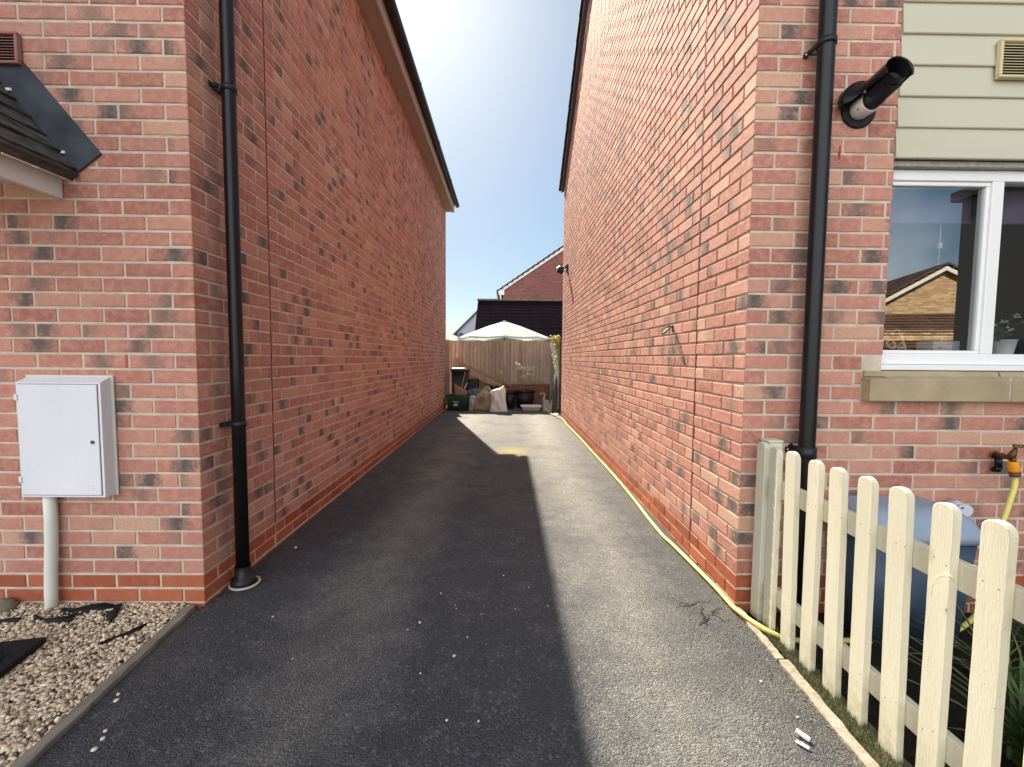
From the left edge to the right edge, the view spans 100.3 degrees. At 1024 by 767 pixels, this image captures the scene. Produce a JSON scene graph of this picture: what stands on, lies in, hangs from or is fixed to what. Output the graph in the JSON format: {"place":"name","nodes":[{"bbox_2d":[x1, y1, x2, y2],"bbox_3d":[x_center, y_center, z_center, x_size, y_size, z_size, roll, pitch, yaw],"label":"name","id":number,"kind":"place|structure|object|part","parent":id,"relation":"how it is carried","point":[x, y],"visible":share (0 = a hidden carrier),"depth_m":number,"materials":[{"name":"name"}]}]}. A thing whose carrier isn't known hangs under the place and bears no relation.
{"place":"outdoors","nodes":[
{"label":"outdoors","id":0,"kind":"place"},
{"bbox_2d":[0,602,188,766],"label":"gravel","id":1,"kind":"structure","parent":0,"point":[23,712],"depth_m":1.80,"materials":[{"name":"beige gravel"}]},
{"bbox_2d":[0,598,19,612],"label":"stone","id":2,"kind":"object","parent":1,"relation":"on","point":[7,604],"visible":0.97,"depth_m":2.13,"materials":[{"name":"beige stone"}]},
{"bbox_2d":[0,617,20,622],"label":"membrane scrap","id":3,"kind":"object","parent":1,"relation":"on","point":[15,619],"visible":1,"depth_m":2.04,"materials":[{"name":"black"}]},
{"bbox_2d":[0,637,45,677],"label":"inspection cover","id":4,"kind":"object","parent":1,"relation":"on","point":[14,653],"visible":1,"depth_m":1.81,"materials":[{"name":"black plastic"}]},
{"bbox_2d":[33,614,74,623],"bbox_3d":[-2.201,1.124,2.046,0.181,0.037,0.041,0,3,-1],"label":"membrane scrap","id":5,"kind":"object","parent":1,"relation":"on","point":[61,619],"visible":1,"depth_m":2.04,"materials":[{"name":"black"}]},
{"bbox_2d":[60,602,121,623],"bbox_3d":[-2.051,1.121,2.120,0.329,0.034,0.122,1,3,14],"label":"membrane scrap","id":6,"kind":"object","parent":1,"relation":"on","point":[111,614],"visible":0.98,"depth_m":2.12,"materials":[{"name":"black"}]},
{"bbox_2d":[98,623,147,644],"bbox_3d":[-1.764,1.145,1.946,0.018,0.029,0.172,3,4,35],"label":"membrane scrap","id":7,"kind":"object","parent":1,"relation":"on","point":[131,631],"visible":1,"depth_m":1.95,"materials":[{"name":"black"}]},
{"bbox_2d":[31,406,861,766],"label":"driveway","id":8,"kind":"structure","parent":0,"point":[607,628],"depth_m":1.89,"materials":[{"name":"grey asphalt"}]},
{"bbox_2d":[90,746,97,751],"bbox_3d":[-1.355,1.187,1.387,0.020,0.011,0.016,-2,4,-38],"label":"loose stone","id":9,"kind":"object","parent":8,"relation":"on","point":[93,749],"visible":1,"depth_m":1.39,"materials":[{"name":"white stone"}]},
{"bbox_2d":[216,410,444,599],"bbox_3d":[-1.552,0.890,6.393,0.144,0.022,8.298,0,3,-1],"label":"grit","id":10,"kind":"object","parent":8,"relation":"on","point":[334,500],"visible":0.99,"depth_m":3.76,"materials":[{"name":"grey gravel"}]},
{"bbox_2d":[450,358,458,393],"bbox_3d":[-1.521,-0.041,11.230,0.125,1.261,0.249,3,4,33],"label":"plank","id":11,"kind":"object","parent":8,"relation":"on","point":[455,362],"visible":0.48,"depth_m":11.24,"materials":[{"name":"brown wood"}]},
{"bbox_2d":[446,393,471,410],"bbox_3d":[-1.302,0.451,10.501,0.530,0.375,0.432,1,4,16],"label":"recycling box","id":12,"kind":"object","parent":8,"relation":"on","point":[458,402],"visible":1,"depth_m":10.32,"materials":[{"name":"green plastic"}]},
{"bbox_2d":[453,382,467,394],"bbox_3d":[-1.258,0.261,10.470,0.355,0.580,0.136,0,3,-1],"label":"paper bag","id":13,"kind":"object","parent":12,"relation":"in","point":[458,390],"visible":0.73,"depth_m":10.42,"materials":[{"name":"brown paper"}]},
{"bbox_2d":[450,367,469,393],"bbox_3d":[-1.338,0.096,11.048,0.495,1.030,0.634,0,3,-1],"label":"wheelie bin","id":14,"kind":"object","parent":8,"relation":"on","point":[457,373],"visible":0.52,"depth_m":10.76,"materials":[{"name":"black plastic"}]},
{"bbox_2d":[469,372,495,386],"bbox_3d":[-0.999,-0.198,11.334,1.141,0.569,0.028,0,3,-1],"label":"plank","id":15,"kind":"object","parent":14,"relation":"on","point":[480,378],"visible":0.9,"depth_m":11.33,"materials":[{"name":"brown wood"}]},
{"bbox_2d":[458,364,500,386],"bbox_3d":[-0.914,-0.236,11.362,1.312,0.654,0.030,0,3,-1],"label":"plank","id":16,"kind":"object","parent":15,"relation":"on","point":[484,377],"visible":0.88,"depth_m":11.35,"materials":[{"name":"brown wood"}]},
{"bbox_2d":[469,395,475,409],"bbox_3d":[-0.966,0.469,10.456,0.169,0.370,0.175,-2,4,-35],"label":"plastic bag","id":17,"kind":"object","parent":8,"relation":"on","point":[471,400],"visible":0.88,"depth_m":10.40,"materials":[{"name":"white plastic"}]},
{"bbox_2d":[469,379,478,388],"bbox_3d":[-0.985,0.246,11.099,0.265,0.740,0.250,0,3,-1],"label":"black crate","id":18,"kind":"object","parent":8,"relation":"on","point":[473,383],"visible":0.42,"depth_m":10.96,"materials":[{"name":"plastic"}]},
{"bbox_2d":[468,388,479,395],"bbox_3d":[-0.976,0.372,10.826,0.256,0.520,0.217,3,4,37],"label":"plastic bag","id":19,"kind":"object","parent":8,"relation":"on","point":[475,391],"visible":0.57,"depth_m":10.77,"materials":[{"name":"grey plastic"}]},
{"bbox_2d":[473,389,490,410],"bbox_3d":[-0.716,0.398,10.342,0.414,0.530,0.272,-1,4,-26],"label":"compost sack","id":20,"kind":"object","parent":8,"relation":"on","point":[482,402],"visible":0.98,"depth_m":10.29,"materials":[{"name":"brown plastic"}]},
{"bbox_2d":[483,386,490,392],"bbox_3d":[-0.641,0.324,10.583,0.319,0.550,0.165,0,3,-1],"label":"plastic bag","id":21,"kind":"object","parent":8,"relation":"on","point":[488,388],"visible":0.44,"depth_m":10.53,"materials":[{"name":"grey plastic"}]},
{"bbox_2d":[490,385,507,411],"bbox_3d":[-0.317,0.353,10.259,0.433,0.635,0.282,0,3,-1],"label":"white sack","id":22,"kind":"object","parent":8,"relation":"on","point":[498,399],"visible":1,"depth_m":10.18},
{"bbox_2d":[506,391,515,408],"bbox_3d":[-0.066,0.412,10.923,0.343,0.443,0.343,0,3,-1],"label":"plant pot","id":23,"kind":"object","parent":8,"relation":"on","point":[510,399],"visible":0.74,"depth_m":10.80,"materials":[{"name":"black plastic"}]},
{"bbox_2d":[492,383,549,405],"bbox_3d":[0.223,0.310,11.544,1.590,0.620,0.125,0,3,-1],"label":"bench","id":24,"kind":"object","parent":8,"relation":"on","point":[537,398],"visible":0.2,"depth_m":11.50,"materials":[{"name":"brown wood"}]},
{"bbox_2d":[458,361,510,386],"bbox_3d":[-0.782,-0.283,11.400,1.549,0.722,0.030,0,3,-1],"label":"plank","id":25,"kind":"object","parent":24,"relation":"on","point":[481,372],"visible":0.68,"depth_m":11.39,"materials":[{"name":"brown wood"}]},
{"bbox_2d":[514,389,534,408],"bbox_3d":[0.327,0.400,11.067,0.530,0.458,0.530,0,3,-1],"label":"plant pot","id":26,"kind":"object","parent":8,"relation":"on","point":[525,397],"visible":0.87,"depth_m":10.87,"materials":[{"name":"black plastic"}]},
{"bbox_2d":[514,362,536,390],"bbox_3d":[0.319,-0.170,10.925,0.632,0.783,0.287,0,3,-1],"label":"potted shrub","id":27,"kind":"object","parent":26,"relation":"on","point":[527,367],"visible":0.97,"depth_m":10.93,"materials":[{"name":"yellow plant"}]},
{"bbox_2d":[520,404,540,411],"bbox_3d":[0.452,0.591,10.293,0.500,0.146,0.270,0,3,-1],"label":"window box","id":28,"kind":"object","parent":8,"relation":"on","point":[531,407],"visible":1,"depth_m":10.20,"materials":[{"name":"grey plastic"}]},
{"bbox_2d":[543,400,551,411],"bbox_3d":[0.855,0.539,10.279,0.229,0.299,0.068,0,3,-1],"label":"paving slab","id":29,"kind":"object","parent":8,"relation":"on","point":[547,404],"depth_m":10.26,"materials":[{"name":"grey concrete"}]},
{"bbox_2d":[547,388,552,402],"bbox_3d":[0.908,0.391,10.471,0.125,0.587,0.438,0,3,-1],"label":"paving slab","id":30,"kind":"object","parent":8,"relation":"on","point":[549,394],"depth_m":10.27,"materials":[{"name":"grey concrete"}]},
{"bbox_2d":[551,387,554,406],"bbox_3d":[0.974,0.380,10.512,0.118,0.606,0.439,0,3,-1],"label":"paving slab","id":31,"kind":"object","parent":8,"relation":"on","point":[553,390],"depth_m":10.31,"materials":[{"name":"grey concrete"}]},
{"bbox_2d":[552,388,556,410],"bbox_3d":[1.027,0.392,10.552,0.104,0.577,0.437,0,3,-1],"label":"paving slab","id":32,"kind":"object","parent":8,"relation":"on","point":[553,407],"depth_m":10.35,"materials":[{"name":"grey concrete"}]},
{"bbox_2d":[552,375,556,386],"bbox_3d":[1.010,0.226,10.616,0.158,0.889,0.345,0,3,-1],"label":"paving slab","id":33,"kind":"object","parent":8,"relation":"on","point":[554,380],"depth_m":10.47,"materials":[{"name":"grey concrete"}]},
{"bbox_2d":[560,419,856,765],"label":"grit","id":34,"kind":"object","parent":8,"relation":"on","point":[810,719],"visible":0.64,"depth_m":1.91,"materials":[{"name":"grey gravel"}]},
{"bbox_2d":[795,740,809,749],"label":"litter","id":35,"kind":"object","parent":8,"relation":"on","point":[802,744],"visible":1,"depth_m":1.42,"materials":[{"name":"white paper"}]},
{"bbox_2d":[795,728,810,741],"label":"litter","id":36,"kind":"object","parent":8,"relation":"on","point":[803,735],"visible":1,"depth_m":1.45,"materials":[{"name":"white paper"}]},
{"bbox_2d":[395,0,580,340],"label":"sky","id":37,"kind":"structure","parent":0,"point":[495,76],"materials":[{"name":"blue"}]},
{"bbox_2d":[459,321,549,340],"bbox_3d":[-0.252,-0.797,13.975,2.730,2.495,2.730,2,4,22],"label":"parasol","id":38,"kind":"object","parent":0,"point":[504,331],"visible":0.96,"depth_m":13.19,"materials":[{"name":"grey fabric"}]},
{"bbox_2d":[745,612,1023,766],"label":"soil","id":39,"kind":"structure","parent":0,"point":[957,715],"depth_m":1.75,"materials":[{"name":"black soil"}]},
{"bbox_2d":[759,621,912,766],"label":"grass","id":40,"kind":"structure","parent":39,"relation":"on","point":[866,737],"depth_m":1.55,"materials":[{"name":"green plant"}]},
{"bbox_2d":[750,438,1023,766],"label":"picket fence","id":41,"kind":"object","parent":39,"relation":"on","point":[992,587],"visible":0.98,"depth_m":1.39,"materials":[{"name":"beige paint"}]},
{"bbox_2d":[931,575,957,594],"bbox_3d":[1.228,0.577,1.217,0.014,0.078,0.056,-1,4,-25],"label":"string","id":42,"kind":"object","parent":41,"relation":"attached to","point":[936,578],"visible":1,"depth_m":1.23,"materials":[{"name":"beige fabric"}]},
{"bbox_2d":[843,495,980,647],"bbox_3d":[1.843,0.887,2.044,0.525,0.632,0.307,0,3,-1],"label":"storage tub","id":43,"kind":"object","parent":39,"relation":"on","point":[970,537],"visible":0.33,"depth_m":1.93,"materials":[{"name":"blue plastic"}]},
{"bbox_2d":[872,619,1023,766],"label":"strap plant","id":44,"kind":"object","parent":39,"relation":"on","point":[1014,743],"visible":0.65,"depth_m":1.42,"materials":[{"name":"green plant"}]},
{"bbox_2d":[873,605,1023,695],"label":"strap plant","id":45,"kind":"object","parent":39,"relation":"on","point":[1016,677],"visible":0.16,"depth_m":1.72,"materials":[{"name":"green plant"}]},
{"bbox_2d":[959,566,1023,642],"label":"strap plant","id":46,"kind":"object","parent":39,"relation":"on","point":[1021,627],"visible":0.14,"depth_m":1.87,"materials":[{"name":"green plant"}]},
{"label":"ground","id":47,"kind":"structure","parent":0,"visible":0},
{"bbox_2d":[10,604,195,766],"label":"kerb","id":48,"kind":"structure","parent":47,"relation":"on","point":[49,739],"depth_m":1.59,"materials":[{"name":"grey concrete"}]},
{"bbox_2d":[0,0,458,610],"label":"brick house","id":49,"kind":"structure","parent":47,"relation":"on","point":[112,232],"depth_m":2.19,"materials":[{"name":"brick"}]},
{"bbox_2d":[0,31,21,65],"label":"wall vent","id":50,"kind":"object","parent":49,"relation":"attached to","point":[12,39],"depth_m":2.00,"materials":[{"name":"brown plastic"}]},
{"bbox_2d":[42,497,58,611],"bbox_3d":[-2.301,0.862,2.136,0.068,0.622,0.051,0,3,-12],"label":"conduit pipe","id":51,"kind":"object","parent":49,"relation":"attached to","point":[51,551],"visible":0.83,"depth_m":2.12,"materials":[{"name":"white plastic"}]},
{"bbox_2d":[13,375,118,496],"bbox_3d":[-2.184,0.260,2.095,0.427,0.602,0.077,0,3,-1],"label":"meter cabinet","id":52,"kind":"object","parent":49,"relation":"attached to","point":[67,432],"visible":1,"depth_m":2.07,"materials":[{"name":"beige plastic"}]},
{"bbox_3d":[-2.183,0.273,2.065,0.376,0.539,0.005,0,3,-1],"label":"door","id":53,"kind":"part","parent":52,"relation":"part of","materials":[{"name":"white plastic"}]},
{"bbox_2d":[208,0,260,590],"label":"downpipe","id":54,"kind":"object","parent":49,"relation":"attached to","point":[244,578],"visible":1,"depth_m":2.28,"materials":[{"name":"black plastic"}]},
{"bbox_2d":[446,340,449,407],"bbox_3d":[-1.663,-0.201,10.935,0.098,1.840,0.290,0,3,-1],"label":"fence post","id":55,"kind":"object","parent":47,"relation":"on","point":[447,366],"visible":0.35,"depth_m":10.99,"materials":[{"name":"brown wood"}]},
{"bbox_2d":[453,311,476,340],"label":"white gable house","id":56,"kind":"structure","parent":47,"relation":"on","point":[467,326],"depth_m":21.84,"materials":[{"name":"white paint"}]},
{"bbox_2d":[450,340,550,391],"bbox_3d":[-0.294,-0.233,11.609,2.870,1.847,0.090,0,3,-1],"label":"board fence","id":57,"kind":"object","parent":47,"relation":"on","point":[492,358],"visible":0.42,"depth_m":11.56,"materials":[{"name":"brown wood"}]},
{"bbox_2d":[475,299,562,357],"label":"garage","id":58,"kind":"structure","parent":47,"relation":"on","point":[542,316],"depth_m":16.79,"materials":[{"name":"tile"}]},
{"bbox_2d":[496,246,563,300],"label":"gable house","id":59,"kind":"structure","parent":47,"relation":"on","point":[542,278],"depth_m":23.73,"materials":[{"name":"red brick"}]},
{"bbox_2d":[550,338,561,411],"bbox_3d":[1.375,-0.186,10.599,1.745,1.900,0.834,4,5,44],"label":"side panel","id":60,"kind":"object","parent":47,"relation":"on","point":[553,369],"visible":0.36,"depth_m":10.49,"materials":[{"name":"grey wood"}]},
{"bbox_2d":[550,335,559,369],"bbox_3d":[1.077,-0.723,10.474,0.299,0.937,0.616,0,3,-1],"label":"ivy","id":61,"kind":"object","parent":60,"relation":"attached to","point":[555,340],"visible":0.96,"depth_m":10.33,"materials":[{"name":"green"}]},
{"bbox_2d":[558,0,1023,612],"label":"brick house","id":62,"kind":"structure","parent":47,"relation":"on","point":[686,172],"depth_m":2.22,"materials":[{"name":"brick"}]},
{"bbox_2d":[556,264,567,274],"bbox_3d":[1.000,-2.276,8.558,0.227,0.214,0.228,0,3,-1],"label":"security lamp","id":63,"kind":"object","parent":62,"relation":"attached to","point":[560,270],"visible":1,"depth_m":8.49,"materials":[{"name":"black plastic"}]},
{"bbox_2d":[662,325,672,333],"bbox_3d":[1.125,-0.389,3.095,0.073,0.066,0.047,0,3,-1],"label":"wall hook","id":64,"kind":"object","parent":62,"relation":"attached to","point":[667,329],"depth_m":3.09,"materials":[{"name":"white plastic"}]},
{"bbox_2d":[785,0,837,605],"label":"downpipe","id":65,"kind":"object","parent":62,"relation":"attached to","point":[824,47],"visible":0.96,"depth_m":2.03,"materials":[{"name":"black plastic"}]},
{"bbox_2d":[838,56,913,128],"bbox_3d":[1.668,-1.337,1.964,0.203,0.203,0.237,0,3,-1],"label":"boiler flue","id":66,"kind":"object","parent":62,"relation":"attached to","point":[858,107],"visible":1,"depth_m":1.96,"materials":[{"name":"black plastic"}]},
{"bbox_2d":[883,329,906,349],"bbox_3d":[2.026,-0.225,2.313,0.217,0.137,0.030,0,3,-1],"label":"word ornament","id":67,"kind":"object","parent":62,"relation":"on","point":[894,346],"visible":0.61,"depth_m":2.31,"materials":[{"name":"beige wood"}]},
{"bbox_2d":[905,318,962,350],"bbox_3d":[2.334,-0.259,2.371,0.321,0.205,0.127,0,3,-1],"label":"planter","id":68,"kind":"object","parent":62,"relation":"on","point":[943,345],"visible":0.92,"depth_m":2.35,"materials":[{"name":"grey"}]},
{"bbox_2d":[937,227,942,264],"bbox_3d":[2.305,-0.752,2.305,0.020,0.220,0.016,0,3,-1],"label":"pull cord","id":69,"kind":"object","parent":62,"relation":"hanging from","point":[939,246],"visible":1,"depth_m":2.30,"materials":[{"name":"white plastic"}]},
{"bbox_2d":[861,161,1023,401],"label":"window","id":70,"kind":"structure","parent":62,"relation":"in","point":[977,283],"depth_m":2.27,"materials":[{"name":"white plastic"}]},
{"bbox_2d":[944,498,972,516],"bbox_3d":[2.239,0.894,2.167,0.066,0.609,0.104,1,3,13],"label":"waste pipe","id":71,"kind":"object","parent":62,"relation":"attached to","point":[966,509],"visible":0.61,"depth_m":2.11,"materials":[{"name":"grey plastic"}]},
{"bbox_2d":[967,313,1023,353],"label":"flowering plant","id":72,"kind":"object","parent":62,"relation":"on","point":[1003,345],"visible":0.64,"depth_m":2.36,"materials":[{"name":"green plant"}]},
{"bbox_2d":[990,444,1023,471],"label":"garden tap","id":73,"kind":"object","parent":62,"relation":"attached to","point":[1011,455],"visible":1,"depth_m":2.15,"materials":[{"name":"gold metal"}]},
{"bbox_2d":[544,394,1020,643],"bbox_3d":[1.027,0.531,6.170,1.283,0.822,8.693,0,3,-11],"label":"garden hose","id":74,"kind":"object","parent":73,"relation":"attached to","point":[1014,469],"visible":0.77,"depth_m":2.07,"materials":[{"name":"yellow rubber"}]},
{"bbox_2d":[995,38,1023,79],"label":"wall vent","id":75,"kind":"object","parent":62,"relation":"attached to","point":[1010,59],"depth_m":2.06,"materials":[{"name":"beige plastic"}]},
{"bbox_2d":[737,607,879,766],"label":"kerb","id":76,"kind":"structure","parent":47,"relation":"on","point":[859,753],"depth_m":1.58,"materials":[{"name":"concrete"}]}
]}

